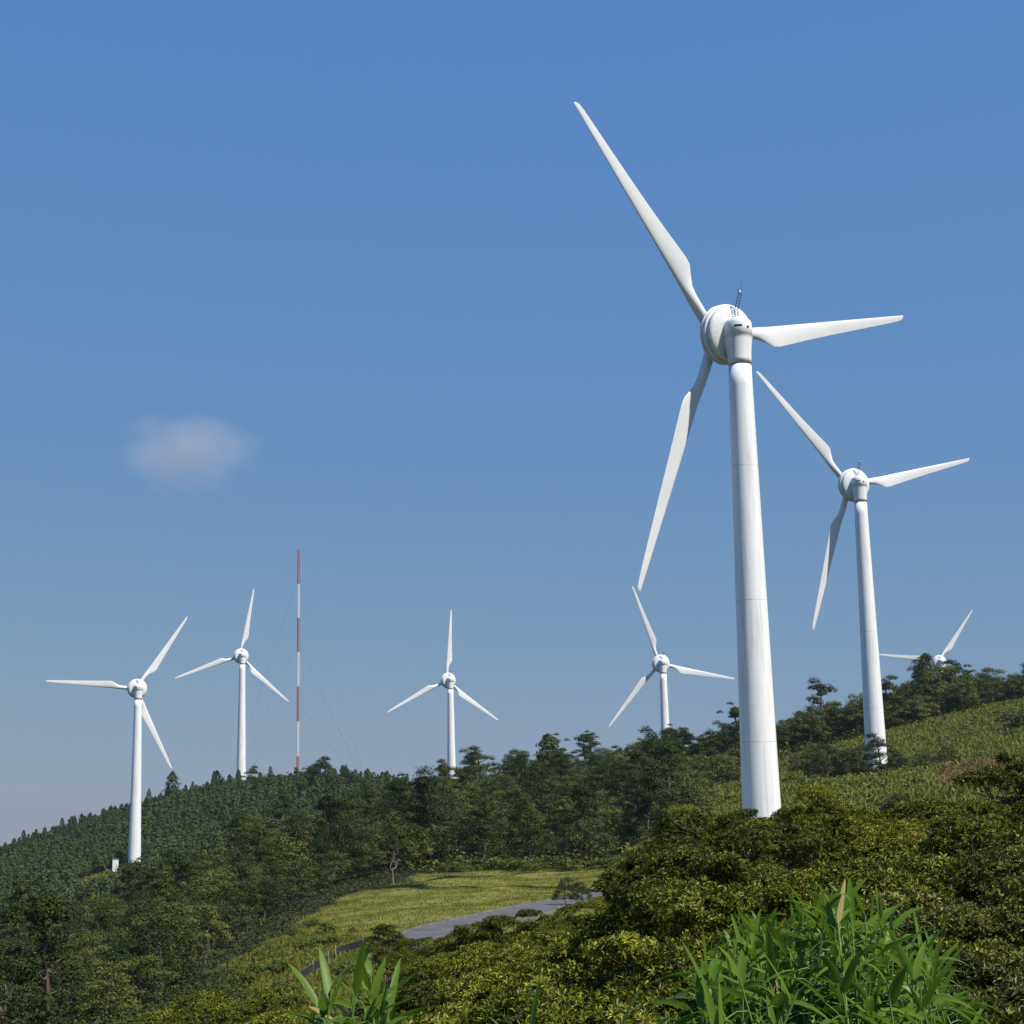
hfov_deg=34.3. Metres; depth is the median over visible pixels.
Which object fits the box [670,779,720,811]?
broadleaf tree
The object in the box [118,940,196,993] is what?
broadleaf tree
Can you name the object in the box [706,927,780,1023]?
dwarf bamboo
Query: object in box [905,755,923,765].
broadleaf tree
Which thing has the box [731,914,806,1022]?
dwarf bamboo
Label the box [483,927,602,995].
shrub
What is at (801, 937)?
dwarf bamboo
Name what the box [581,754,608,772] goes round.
pine tree
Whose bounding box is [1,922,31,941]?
broadleaf tree
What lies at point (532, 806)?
broadleaf tree
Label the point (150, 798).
cedar tree
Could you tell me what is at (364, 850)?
broadleaf tree
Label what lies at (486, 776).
broadleaf tree
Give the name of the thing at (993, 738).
hill grass
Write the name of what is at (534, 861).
bush
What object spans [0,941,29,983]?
broadleaf tree
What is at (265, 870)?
broadleaf tree
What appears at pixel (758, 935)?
dwarf bamboo
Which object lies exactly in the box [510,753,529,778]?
pine tree
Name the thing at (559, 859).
bush
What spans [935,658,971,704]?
pine tree
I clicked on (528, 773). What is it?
broadleaf tree
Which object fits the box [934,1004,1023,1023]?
shrub
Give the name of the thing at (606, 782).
broadleaf tree
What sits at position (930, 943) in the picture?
dwarf bamboo
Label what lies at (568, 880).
broadleaf tree
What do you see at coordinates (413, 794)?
pine tree
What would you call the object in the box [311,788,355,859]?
pine tree
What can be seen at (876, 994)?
dwarf bamboo
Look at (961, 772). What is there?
dry scrub
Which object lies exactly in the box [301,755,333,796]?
pine tree
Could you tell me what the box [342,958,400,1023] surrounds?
dwarf bamboo
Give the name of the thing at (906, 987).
dwarf bamboo
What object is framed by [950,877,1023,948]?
shrub
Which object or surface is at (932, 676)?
broadleaf tree
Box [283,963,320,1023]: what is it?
dwarf bamboo
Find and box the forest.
[0,765,409,923]
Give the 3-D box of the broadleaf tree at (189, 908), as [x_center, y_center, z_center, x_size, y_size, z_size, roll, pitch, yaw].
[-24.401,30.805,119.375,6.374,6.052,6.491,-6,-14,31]
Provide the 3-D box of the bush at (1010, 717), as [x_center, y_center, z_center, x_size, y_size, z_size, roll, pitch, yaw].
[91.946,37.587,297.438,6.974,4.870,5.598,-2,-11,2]
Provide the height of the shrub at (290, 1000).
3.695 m
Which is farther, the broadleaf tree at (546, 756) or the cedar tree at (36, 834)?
the cedar tree at (36, 834)
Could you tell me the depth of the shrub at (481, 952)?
16.86 m
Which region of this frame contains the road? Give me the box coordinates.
[388,893,604,951]
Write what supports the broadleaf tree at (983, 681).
on the ground at (346, 882)
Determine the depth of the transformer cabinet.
444.75 m
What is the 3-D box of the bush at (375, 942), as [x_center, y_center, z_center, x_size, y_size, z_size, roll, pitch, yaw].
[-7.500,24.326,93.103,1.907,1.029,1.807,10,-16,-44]
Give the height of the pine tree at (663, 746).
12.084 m
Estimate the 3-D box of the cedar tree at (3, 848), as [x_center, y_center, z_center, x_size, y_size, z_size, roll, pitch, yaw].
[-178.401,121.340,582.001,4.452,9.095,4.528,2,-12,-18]
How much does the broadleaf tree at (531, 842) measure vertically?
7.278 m
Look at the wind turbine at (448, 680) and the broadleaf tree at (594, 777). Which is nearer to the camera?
the broadleaf tree at (594, 777)
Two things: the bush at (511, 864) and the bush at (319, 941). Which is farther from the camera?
the bush at (511, 864)
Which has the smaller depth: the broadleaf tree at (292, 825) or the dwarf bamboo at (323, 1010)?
the dwarf bamboo at (323, 1010)
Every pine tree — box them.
[0,869,35,944]
[0,874,88,1023]
[19,915,46,943]
[50,954,103,1023]
[74,902,118,949]
[107,855,157,907]
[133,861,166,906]
[138,895,171,957]
[144,863,191,926]
[145,857,183,889]
[151,850,206,916]
[218,814,255,867]
[226,853,262,925]
[240,825,277,875]
[241,765,258,781]
[266,793,295,829]
[268,816,311,861]
[278,809,328,876]
[299,763,322,789]
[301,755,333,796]
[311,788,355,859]
[321,813,353,855]
[332,795,366,841]
[334,789,365,823]
[338,767,355,789]
[356,776,379,829]
[372,793,411,847]
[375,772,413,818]
[391,793,424,855]
[395,793,455,865]
[401,764,456,862]
[409,794,452,856]
[426,777,459,814]
[431,767,455,779]
[435,758,457,778]
[449,767,478,816]
[455,762,476,801]
[458,748,480,776]
[464,745,499,781]
[464,791,512,861]
[472,779,496,806]
[493,784,540,831]
[497,793,543,859]
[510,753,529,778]
[540,733,569,765]
[548,752,577,800]
[549,748,569,774]
[557,776,597,857]
[569,730,598,762]
[578,732,604,765]
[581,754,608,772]
[610,744,626,761]
[614,744,651,810]
[619,762,673,844]
[629,754,674,827]
[637,725,683,790]
[640,732,685,797]
[659,728,682,748]
[661,723,679,745]
[674,727,689,748]
[678,727,699,751]
[682,740,707,778]
[700,734,720,751]
[701,747,734,781]
[710,733,730,753]
[712,720,731,748]
[717,701,739,740]
[717,724,740,779]
[801,677,848,743]
[830,748,859,777]
[863,732,896,773]
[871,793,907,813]
[881,674,909,729]
[907,652,939,707]
[914,653,939,694]
[930,672,955,706]
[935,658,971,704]
[955,669,981,707]
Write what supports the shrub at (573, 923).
on the ground at (346, 882)
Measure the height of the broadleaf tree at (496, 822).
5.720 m
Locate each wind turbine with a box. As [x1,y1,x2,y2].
[46,617,186,863]
[175,589,288,779]
[387,610,497,776]
[574,102,902,840]
[609,586,734,735]
[756,371,968,772]
[879,610,971,703]
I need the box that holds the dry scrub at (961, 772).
[936,754,1023,785]
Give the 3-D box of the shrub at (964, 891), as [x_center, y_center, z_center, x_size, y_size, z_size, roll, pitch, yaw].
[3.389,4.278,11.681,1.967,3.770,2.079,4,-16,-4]
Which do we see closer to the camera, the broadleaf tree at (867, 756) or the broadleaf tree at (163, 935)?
the broadleaf tree at (163, 935)
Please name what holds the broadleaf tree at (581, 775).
on the ground at (346, 882)
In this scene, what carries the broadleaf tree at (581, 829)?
on the ground at (346, 882)
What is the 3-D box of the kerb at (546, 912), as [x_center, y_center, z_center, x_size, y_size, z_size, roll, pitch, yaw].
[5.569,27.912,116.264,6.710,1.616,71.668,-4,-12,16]
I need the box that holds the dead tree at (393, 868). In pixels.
[390,848,399,883]
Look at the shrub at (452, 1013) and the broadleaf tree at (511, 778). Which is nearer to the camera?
the shrub at (452, 1013)
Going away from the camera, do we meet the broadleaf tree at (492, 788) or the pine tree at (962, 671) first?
the broadleaf tree at (492, 788)
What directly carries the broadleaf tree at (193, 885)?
on the ground at (346, 882)
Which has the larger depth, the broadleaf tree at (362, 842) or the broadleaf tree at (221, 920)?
the broadleaf tree at (362, 842)
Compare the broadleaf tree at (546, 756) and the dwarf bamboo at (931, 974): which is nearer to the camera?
the dwarf bamboo at (931, 974)
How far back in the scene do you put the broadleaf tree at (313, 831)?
232.54 m
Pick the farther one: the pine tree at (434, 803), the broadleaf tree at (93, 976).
the pine tree at (434, 803)
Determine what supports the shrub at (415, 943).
on the ground at (346, 882)
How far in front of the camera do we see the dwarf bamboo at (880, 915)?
5.01 m
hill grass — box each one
[711,698,1023,846]
[939,753,1022,786]
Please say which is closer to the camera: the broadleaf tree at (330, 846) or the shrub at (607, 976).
the shrub at (607, 976)
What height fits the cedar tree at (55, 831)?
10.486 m
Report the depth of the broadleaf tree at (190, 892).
191.83 m
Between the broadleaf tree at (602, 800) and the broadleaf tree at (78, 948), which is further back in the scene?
the broadleaf tree at (602, 800)
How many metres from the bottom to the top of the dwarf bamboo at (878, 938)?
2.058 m
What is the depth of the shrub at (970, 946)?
9.41 m
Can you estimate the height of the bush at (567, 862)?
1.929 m
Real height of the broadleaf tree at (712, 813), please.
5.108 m
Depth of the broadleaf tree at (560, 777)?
247.42 m
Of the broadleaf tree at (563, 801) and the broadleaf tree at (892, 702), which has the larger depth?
the broadleaf tree at (892, 702)
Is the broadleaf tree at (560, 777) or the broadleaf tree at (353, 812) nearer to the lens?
the broadleaf tree at (353, 812)
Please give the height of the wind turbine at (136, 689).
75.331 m
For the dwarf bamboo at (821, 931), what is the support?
on the ground at (346, 882)
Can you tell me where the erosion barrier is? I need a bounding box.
[300,936,363,977]
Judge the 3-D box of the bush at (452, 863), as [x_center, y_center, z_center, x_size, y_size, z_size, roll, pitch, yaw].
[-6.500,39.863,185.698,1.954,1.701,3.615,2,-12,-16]
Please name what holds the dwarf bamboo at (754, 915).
on the ground at (346, 882)
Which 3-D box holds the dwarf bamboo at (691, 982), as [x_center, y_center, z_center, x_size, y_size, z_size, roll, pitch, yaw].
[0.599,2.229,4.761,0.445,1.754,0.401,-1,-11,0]
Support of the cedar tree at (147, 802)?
on the ground at (346, 882)
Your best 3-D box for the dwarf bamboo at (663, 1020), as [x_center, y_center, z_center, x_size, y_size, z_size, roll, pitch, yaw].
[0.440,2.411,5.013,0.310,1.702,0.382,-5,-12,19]
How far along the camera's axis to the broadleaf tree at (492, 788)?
242.07 m
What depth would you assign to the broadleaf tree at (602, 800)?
223.07 m
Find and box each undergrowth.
[0,829,450,1022]
[57,960,292,1023]
[394,747,790,870]
[777,692,1023,751]
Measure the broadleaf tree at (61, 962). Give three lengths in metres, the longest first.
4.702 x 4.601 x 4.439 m
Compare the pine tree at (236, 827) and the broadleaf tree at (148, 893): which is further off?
the pine tree at (236, 827)
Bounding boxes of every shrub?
[133,1006,241,1023]
[136,998,221,1023]
[148,986,306,1023]
[187,1006,259,1023]
[237,1006,320,1023]
[241,995,309,1023]
[282,1018,304,1023]
[329,1008,403,1021]
[343,978,475,1023]
[358,1003,448,1023]
[362,923,413,988]
[374,962,434,1007]
[376,937,417,979]
[381,945,439,988]
[395,952,430,983]
[395,978,485,1017]
[395,1009,461,1023]
[399,950,458,990]
[399,1013,461,1023]
[404,930,471,979]
[408,936,467,948]
[412,940,498,979]
[421,936,456,957]
[422,965,500,1014]
[427,961,596,1020]
[434,924,507,955]
[438,930,564,1010]
[447,936,524,979]
[455,1000,580,1023]
[456,999,496,1021]
[462,914,523,948]
[475,985,613,1023]
[482,908,558,951]
[483,923,731,1008]
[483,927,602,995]
[499,930,628,1003]
[518,904,580,963]
[538,964,632,1008]
[551,901,599,930]
[553,842,795,970]
[575,879,796,1010]
[577,1002,765,1023]
[587,892,616,939]
[589,852,691,907]
[595,934,744,1023]
[599,938,861,1017]
[602,964,695,1023]
[612,819,749,887]
[612,879,698,934]
[623,804,722,855]
[623,866,870,945]
[634,911,961,1006]
[652,807,783,855]
[669,823,853,919]
[694,819,807,886]
[710,857,887,917]
[755,799,855,855]
[764,916,1022,975]
[767,851,988,916]
[774,783,866,847]
[775,832,960,865]
[776,793,926,862]
[779,866,958,921]
[789,953,922,999]
[837,853,960,895]
[845,815,1006,863]
[855,886,1023,953]
[864,798,1023,859]
[871,860,1020,930]
[872,944,1014,1016]
[873,897,1023,949]
[877,896,1009,945]
[925,811,1023,895]
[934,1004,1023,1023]
[942,844,1023,931]
[946,796,1023,849]
[948,752,1023,824]
[948,967,1023,1015]
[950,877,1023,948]
[954,798,1023,854]
[955,823,1023,897]
[962,943,1023,986]
[982,1009,1023,1023]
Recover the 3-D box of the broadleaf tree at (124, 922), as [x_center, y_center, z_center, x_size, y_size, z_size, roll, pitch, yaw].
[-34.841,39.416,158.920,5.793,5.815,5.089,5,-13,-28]
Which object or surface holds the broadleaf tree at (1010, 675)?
on the ground at (346, 882)
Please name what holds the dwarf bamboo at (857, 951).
on the ground at (346, 882)
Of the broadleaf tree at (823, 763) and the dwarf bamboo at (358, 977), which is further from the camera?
the broadleaf tree at (823, 763)
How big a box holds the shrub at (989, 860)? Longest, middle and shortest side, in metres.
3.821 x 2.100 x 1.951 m
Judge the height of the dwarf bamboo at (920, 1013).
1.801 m
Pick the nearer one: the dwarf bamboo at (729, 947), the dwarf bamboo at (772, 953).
the dwarf bamboo at (772, 953)
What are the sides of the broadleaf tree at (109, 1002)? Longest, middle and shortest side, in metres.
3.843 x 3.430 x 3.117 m
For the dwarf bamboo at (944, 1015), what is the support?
on the ground at (346, 882)
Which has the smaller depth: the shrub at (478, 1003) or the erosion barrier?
the shrub at (478, 1003)
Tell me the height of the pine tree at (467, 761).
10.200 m
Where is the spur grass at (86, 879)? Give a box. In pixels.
[72,862,140,903]
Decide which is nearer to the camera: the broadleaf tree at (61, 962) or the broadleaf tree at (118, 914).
the broadleaf tree at (61, 962)
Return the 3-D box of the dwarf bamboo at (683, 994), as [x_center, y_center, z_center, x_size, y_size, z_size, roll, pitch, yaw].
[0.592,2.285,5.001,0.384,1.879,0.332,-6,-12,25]
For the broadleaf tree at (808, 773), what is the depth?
247.10 m
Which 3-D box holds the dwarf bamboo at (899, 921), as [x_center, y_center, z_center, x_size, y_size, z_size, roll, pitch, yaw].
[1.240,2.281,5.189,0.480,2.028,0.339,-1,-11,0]
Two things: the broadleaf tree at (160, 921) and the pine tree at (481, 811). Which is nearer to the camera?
the broadleaf tree at (160, 921)
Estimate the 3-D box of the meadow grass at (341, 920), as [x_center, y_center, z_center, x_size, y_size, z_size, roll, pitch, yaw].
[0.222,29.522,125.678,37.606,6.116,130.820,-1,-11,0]
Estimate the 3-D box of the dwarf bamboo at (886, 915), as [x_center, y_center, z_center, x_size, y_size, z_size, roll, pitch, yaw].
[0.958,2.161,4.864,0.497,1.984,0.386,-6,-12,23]
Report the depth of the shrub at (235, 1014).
21.35 m
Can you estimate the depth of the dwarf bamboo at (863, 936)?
5.38 m
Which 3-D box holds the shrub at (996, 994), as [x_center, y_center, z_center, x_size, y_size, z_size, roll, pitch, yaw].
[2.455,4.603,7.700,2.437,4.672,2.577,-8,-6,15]
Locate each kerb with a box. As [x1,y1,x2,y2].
[386,890,621,947]
[516,902,593,921]
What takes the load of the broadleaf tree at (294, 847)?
on the ground at (346, 882)
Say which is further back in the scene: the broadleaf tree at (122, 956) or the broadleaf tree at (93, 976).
the broadleaf tree at (93, 976)
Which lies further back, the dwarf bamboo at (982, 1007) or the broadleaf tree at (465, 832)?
the broadleaf tree at (465, 832)
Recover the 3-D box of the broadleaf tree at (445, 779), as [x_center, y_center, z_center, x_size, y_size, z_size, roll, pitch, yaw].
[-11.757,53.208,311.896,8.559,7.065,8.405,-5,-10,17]
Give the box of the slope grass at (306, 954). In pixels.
[217,929,392,1010]
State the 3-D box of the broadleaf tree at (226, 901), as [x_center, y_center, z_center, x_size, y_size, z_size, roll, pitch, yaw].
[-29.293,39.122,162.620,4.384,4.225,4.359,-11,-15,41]
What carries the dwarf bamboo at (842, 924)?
on the ground at (346, 882)
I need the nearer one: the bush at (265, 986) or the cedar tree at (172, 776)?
the bush at (265, 986)
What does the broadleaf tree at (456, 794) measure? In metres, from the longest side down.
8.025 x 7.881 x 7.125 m
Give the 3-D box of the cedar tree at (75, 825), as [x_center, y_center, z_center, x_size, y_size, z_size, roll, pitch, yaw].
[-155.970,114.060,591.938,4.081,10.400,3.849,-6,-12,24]
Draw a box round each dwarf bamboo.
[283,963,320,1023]
[285,1002,326,1023]
[295,948,366,1023]
[295,972,390,1023]
[296,936,380,1023]
[299,937,413,1023]
[301,974,414,1023]
[310,953,429,1023]
[323,987,356,1023]
[334,983,409,1023]
[335,996,342,1023]
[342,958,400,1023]
[349,988,415,1023]
[363,999,407,1023]
[366,994,378,1023]
[489,1014,510,1023]
[530,979,539,1023]
[604,991,640,1023]
[638,930,707,1023]
[648,932,733,1021]
[652,1006,694,1023]
[659,1018,675,1023]
[660,950,736,1023]
[665,913,747,980]
[672,913,750,999]
[673,971,746,1022]
[680,974,750,1023]
[681,940,707,1022]
[681,1000,702,1023]
[683,956,763,1023]
[684,956,831,1023]
[687,987,757,1023]
[690,920,805,1023]
[702,977,722,1023]
[705,908,780,1020]
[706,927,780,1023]
[706,976,739,1023]
[707,926,817,1023]
[707,970,768,1023]
[708,932,796,1017]
[708,946,816,1023]
[709,941,771,1022]
[713,951,739,1023]
[717,933,780,1023]
[717,942,741,1015]
[723,929,746,987]
[723,950,837,1023]
[725,923,799,1009]
[726,907,780,974]
[726,912,785,1001]
[726,957,748,1023]
[728,939,850,1023]
[729,914,798,1001]
[730,908,792,1001]
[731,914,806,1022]
[733,968,767,1023]
[734,906,762,1023]
[735,915,761,1020]
[735,984,871,1023]
[738,913,877,1023]
[738,998,753,1023]
[742,914,788,1011]
[744,980,759,1020]
[744,1000,754,1022]
[745,900,856,1023]
[746,968,778,993]
[749,962,799,1022]
[750,967,818,1023]
[754,916,809,1021]
[755,877,881,1005]
[761,926,874,1023]
[762,907,829,974]
[763,895,842,1021]
[763,916,865,1023]
[764,910,890,1023]
[764,984,843,1023]
[765,891,830,1005]
[766,978,790,1023]
[768,962,799,1023]
[772,960,804,1023]
[773,877,931,1023]
[774,881,900,1019]
[774,927,827,1022]
[775,936,819,974]
[776,937,824,1009]
[784,931,879,1012]
[788,950,892,1023]
[789,872,891,1000]
[790,902,806,964]
[792,878,888,1023]
[793,884,899,1022]
[794,899,906,1023]
[797,931,870,1023]
[801,984,819,1023]
[803,885,904,1021]
[803,938,912,1023]
[805,879,929,1023]
[807,884,906,1006]
[809,964,884,1023]
[810,943,884,1023]
[812,871,893,1008]
[812,872,901,990]
[812,899,869,1007]
[819,934,902,1023]
[819,949,887,1020]
[835,908,971,1023]
[838,954,897,1023]
[848,989,885,1023]
[851,918,949,1015]
[851,974,874,1018]
[854,946,968,1023]
[855,894,936,1016]
[856,950,940,1023]
[859,934,924,1008]
[863,929,973,1023]
[867,963,906,1023]
[872,925,935,1023]
[873,923,931,1005]
[878,971,945,1023]
[884,925,945,1023]
[887,963,943,1023]
[895,983,947,1016]
[901,912,971,1015]
[903,980,971,1023]
[904,927,978,1014]
[904,936,1011,1021]
[918,941,986,1023]
[918,943,990,1023]
[925,934,977,1023]
[936,963,989,1023]
[936,989,947,1023]
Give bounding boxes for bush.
[225,972,256,986]
[246,963,264,972]
[253,949,276,961]
[256,985,271,990]
[260,960,294,974]
[269,979,299,991]
[275,951,288,956]
[285,929,304,937]
[294,940,312,948]
[301,920,318,927]
[306,937,327,946]
[314,921,338,932]
[322,935,341,943]
[330,961,355,973]
[348,927,358,932]
[361,936,382,946]
[381,936,396,940]
[434,864,451,871]
[446,861,464,871]
[454,865,464,871]
[466,857,496,870]
[466,864,484,869]
[488,858,506,869]
[492,856,520,869]
[502,858,530,870]
[516,858,543,868]
[518,861,540,871]
[537,855,558,868]
[538,862,551,869]
[549,856,569,868]
[553,858,585,870]
[571,859,597,869]
[583,857,604,868]
[584,858,609,869]
[600,854,621,867]
[994,713,1023,727]
[1004,708,1023,720]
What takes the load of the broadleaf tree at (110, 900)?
on the ground at (346, 882)
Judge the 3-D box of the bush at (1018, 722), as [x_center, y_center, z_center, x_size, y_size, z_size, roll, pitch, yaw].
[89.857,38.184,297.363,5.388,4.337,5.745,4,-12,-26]
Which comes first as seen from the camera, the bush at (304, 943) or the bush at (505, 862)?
the bush at (304, 943)
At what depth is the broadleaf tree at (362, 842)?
193.42 m
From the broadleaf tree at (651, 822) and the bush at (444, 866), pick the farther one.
the broadleaf tree at (651, 822)
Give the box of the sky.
[0,0,1023,845]
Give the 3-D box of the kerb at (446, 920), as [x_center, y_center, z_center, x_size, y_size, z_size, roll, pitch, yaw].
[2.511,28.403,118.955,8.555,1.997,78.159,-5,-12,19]
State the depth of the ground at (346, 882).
165.42 m
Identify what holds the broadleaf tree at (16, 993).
on the ground at (346, 882)
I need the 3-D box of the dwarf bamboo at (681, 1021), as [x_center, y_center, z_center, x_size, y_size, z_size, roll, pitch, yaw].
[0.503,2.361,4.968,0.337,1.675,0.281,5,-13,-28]
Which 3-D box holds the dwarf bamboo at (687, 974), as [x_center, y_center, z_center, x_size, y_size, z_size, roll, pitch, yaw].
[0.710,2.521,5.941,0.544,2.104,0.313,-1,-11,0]
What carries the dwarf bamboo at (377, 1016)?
on the ground at (346, 882)
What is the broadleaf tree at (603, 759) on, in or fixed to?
on the ground at (346, 882)
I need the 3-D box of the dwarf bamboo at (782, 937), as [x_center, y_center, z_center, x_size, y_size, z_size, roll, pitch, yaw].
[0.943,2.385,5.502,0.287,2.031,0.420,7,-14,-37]
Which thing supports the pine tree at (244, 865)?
on the ground at (346, 882)
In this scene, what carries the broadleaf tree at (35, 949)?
on the ground at (346, 882)
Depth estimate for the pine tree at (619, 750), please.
317.81 m
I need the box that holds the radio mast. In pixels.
[229,550,360,788]
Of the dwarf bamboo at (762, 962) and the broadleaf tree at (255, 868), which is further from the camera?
the broadleaf tree at (255, 868)
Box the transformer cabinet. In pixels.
[112,859,118,871]
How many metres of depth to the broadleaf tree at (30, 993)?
81.95 m
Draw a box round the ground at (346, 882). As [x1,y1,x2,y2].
[0,706,1021,1023]
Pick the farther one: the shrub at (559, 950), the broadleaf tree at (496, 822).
the broadleaf tree at (496, 822)
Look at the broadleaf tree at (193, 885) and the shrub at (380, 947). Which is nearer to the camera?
the shrub at (380, 947)
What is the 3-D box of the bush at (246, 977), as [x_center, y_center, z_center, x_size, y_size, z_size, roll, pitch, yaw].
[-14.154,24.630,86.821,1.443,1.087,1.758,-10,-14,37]
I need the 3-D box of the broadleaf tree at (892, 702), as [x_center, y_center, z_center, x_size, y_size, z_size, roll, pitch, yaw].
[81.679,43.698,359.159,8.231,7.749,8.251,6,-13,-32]
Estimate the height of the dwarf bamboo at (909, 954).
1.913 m
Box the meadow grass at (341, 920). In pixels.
[225,859,639,1015]
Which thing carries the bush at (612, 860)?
on the ground at (346, 882)
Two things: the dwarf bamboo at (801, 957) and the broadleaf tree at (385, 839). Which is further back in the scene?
the broadleaf tree at (385, 839)
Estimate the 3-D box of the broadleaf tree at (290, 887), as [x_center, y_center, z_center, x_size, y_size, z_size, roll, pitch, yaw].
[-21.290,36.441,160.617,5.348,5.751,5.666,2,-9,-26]
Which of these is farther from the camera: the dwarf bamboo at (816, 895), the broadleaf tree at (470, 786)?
the broadleaf tree at (470, 786)
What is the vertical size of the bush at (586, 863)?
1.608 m
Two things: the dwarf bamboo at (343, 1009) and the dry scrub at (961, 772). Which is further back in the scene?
the dry scrub at (961, 772)
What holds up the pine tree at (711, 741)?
on the ground at (346, 882)
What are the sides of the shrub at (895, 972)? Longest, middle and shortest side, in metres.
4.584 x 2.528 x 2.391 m
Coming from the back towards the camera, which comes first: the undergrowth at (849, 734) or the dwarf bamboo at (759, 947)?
the undergrowth at (849, 734)
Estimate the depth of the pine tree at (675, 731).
333.74 m
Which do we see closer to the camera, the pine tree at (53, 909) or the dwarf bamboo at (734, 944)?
the dwarf bamboo at (734, 944)
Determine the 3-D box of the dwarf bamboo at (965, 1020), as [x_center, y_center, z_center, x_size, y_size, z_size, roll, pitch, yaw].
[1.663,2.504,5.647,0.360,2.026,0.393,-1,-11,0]
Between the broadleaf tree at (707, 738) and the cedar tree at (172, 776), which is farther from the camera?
the cedar tree at (172, 776)
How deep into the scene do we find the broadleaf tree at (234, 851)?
228.49 m
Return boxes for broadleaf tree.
[0,936,29,958]
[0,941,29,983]
[0,952,66,1023]
[0,972,42,1023]
[0,981,61,1023]
[0,983,34,1015]
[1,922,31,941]
[1,967,53,995]
[2,940,36,961]
[11,929,43,954]
[22,968,99,1015]
[27,923,58,946]
[30,976,109,1023]
[31,919,69,938]
[33,938,79,969]
[40,950,70,973]
[57,932,103,973]
[63,933,92,956]
[66,927,98,951]
[69,925,109,977]
[70,891,119,926]
[71,916,111,940]
[74,895,130,930]
[75,960,142,1023]
[78,926,136,967]
[78,942,126,985]
[84,941,140,977]
[84,982,128,1015]
[86,924,116,936]
[95,923,204,1004]
[104,951,188,1004]
[106,942,138,986]
[108,907,127,935]
[116,903,143,929]
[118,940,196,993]
[120,888,177,927]
[120,892,150,930]
[121,896,172,934]
[125,897,218,957]
[129,946,184,1001]
[130,923,170,942]
[134,907,205,959]
[167,858,197,888]
[170,880,195,898]
[172,845,207,878]
[176,901,235,954]
[179,910,210,931]
[181,884,209,905]
[183,863,213,884]
[183,868,219,899]
[187,846,231,881]
[189,868,237,909]
[189,896,238,950]
[195,868,252,903]
[198,899,239,941]
[200,903,266,941]
[201,890,230,915]
[212,866,239,886]
[227,832,269,856]
[229,812,265,841]
[231,866,265,895]
[233,865,266,888]
[239,877,289,918]
[241,828,273,848]
[245,892,275,915]
[255,853,300,875]
[258,874,285,892]
[264,823,291,851]
[264,837,321,888]
[265,859,323,912]
[271,833,307,857]
[277,870,308,886]
[283,809,317,834]
[291,809,324,849]
[292,867,335,890]
[305,850,357,884]
[309,818,376,873]
[319,807,368,851]
[344,825,386,861]
[351,818,374,840]
[354,841,388,875]
[363,819,400,858]
[365,819,422,872]
[369,807,387,826]
[370,808,431,867]
[370,827,403,862]
[381,785,416,797]
[386,827,438,863]
[414,823,452,862]
[432,805,475,840]
[432,806,464,825]
[434,783,465,806]
[435,787,475,818]
[437,776,457,786]
[440,811,468,832]
[449,777,482,803]
[452,783,486,810]
[452,809,502,857]
[462,816,508,848]
[465,779,487,804]
[476,762,497,780]
[478,785,512,813]
[480,773,517,801]
[483,789,515,823]
[491,773,512,787]
[492,756,520,780]
[493,774,515,790]
[498,749,531,771]
[503,812,560,859]
[506,750,532,773]
[512,764,560,797]
[512,803,548,823]
[525,778,573,821]
[529,760,547,773]
[535,788,559,816]
[543,753,575,768]
[545,772,574,797]
[549,782,591,813]
[550,803,609,844]
[550,877,581,904]
[556,766,576,777]
[557,767,585,781]
[560,775,579,788]
[560,819,618,860]
[568,882,593,901]
[569,755,579,768]
[571,765,607,790]
[576,753,602,769]
[581,789,622,819]
[583,757,631,804]
[585,770,614,802]
[588,805,637,853]
[593,756,626,784]
[596,747,612,757]
[597,754,617,764]
[599,818,645,846]
[603,750,621,763]
[609,751,642,798]
[631,738,649,750]
[632,744,646,759]
[632,789,676,825]
[649,787,708,835]
[661,768,708,794]
[670,754,718,785]
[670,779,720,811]
[675,776,723,803]
[685,795,719,820]
[686,759,715,778]
[695,727,717,749]
[697,755,739,782]
[712,752,740,782]
[722,747,740,779]
[776,723,808,751]
[777,716,812,744]
[784,743,829,777]
[789,709,832,746]
[789,719,825,738]
[802,741,849,778]
[802,758,834,778]
[818,701,854,736]
[819,743,847,776]
[828,755,864,775]
[829,710,863,735]
[835,748,875,772]
[839,692,863,736]
[844,744,885,774]
[846,699,863,724]
[860,692,911,727]
[880,751,907,770]
[883,685,922,719]
[887,700,901,720]
[896,699,931,722]
[898,668,965,708]
[899,683,949,709]
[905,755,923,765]
[909,694,940,716]
[911,760,925,766]
[913,664,980,711]
[915,754,938,764]
[931,754,948,762]
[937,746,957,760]
[945,674,979,709]
[948,685,982,708]
[972,676,997,701]
[974,666,1006,699]
[976,672,1006,691]
[977,682,1007,701]
[998,673,1021,694]
[998,678,1023,699]
[1016,673,1023,685]
[1017,662,1023,679]
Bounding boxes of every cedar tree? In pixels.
[0,845,6,854]
[16,837,21,848]
[20,830,25,844]
[23,837,28,847]
[32,829,38,840]
[51,826,59,841]
[58,818,64,831]
[61,824,67,838]
[72,817,77,838]
[77,813,85,826]
[101,815,107,825]
[142,798,149,808]
[145,788,152,803]
[161,771,181,797]
[210,771,217,797]
[214,770,221,784]
[235,770,241,779]
[267,766,273,776]
[530,733,567,777]
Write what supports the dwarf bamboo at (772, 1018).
on the ground at (346, 882)
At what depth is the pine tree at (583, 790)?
204.00 m
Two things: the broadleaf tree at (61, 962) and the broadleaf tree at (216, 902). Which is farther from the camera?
the broadleaf tree at (216, 902)
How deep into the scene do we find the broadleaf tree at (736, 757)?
279.00 m
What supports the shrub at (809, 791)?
on the ground at (346, 882)
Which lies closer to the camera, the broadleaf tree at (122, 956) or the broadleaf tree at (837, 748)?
the broadleaf tree at (122, 956)
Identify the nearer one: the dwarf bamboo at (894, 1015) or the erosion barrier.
the dwarf bamboo at (894, 1015)
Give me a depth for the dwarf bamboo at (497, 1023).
5.44 m

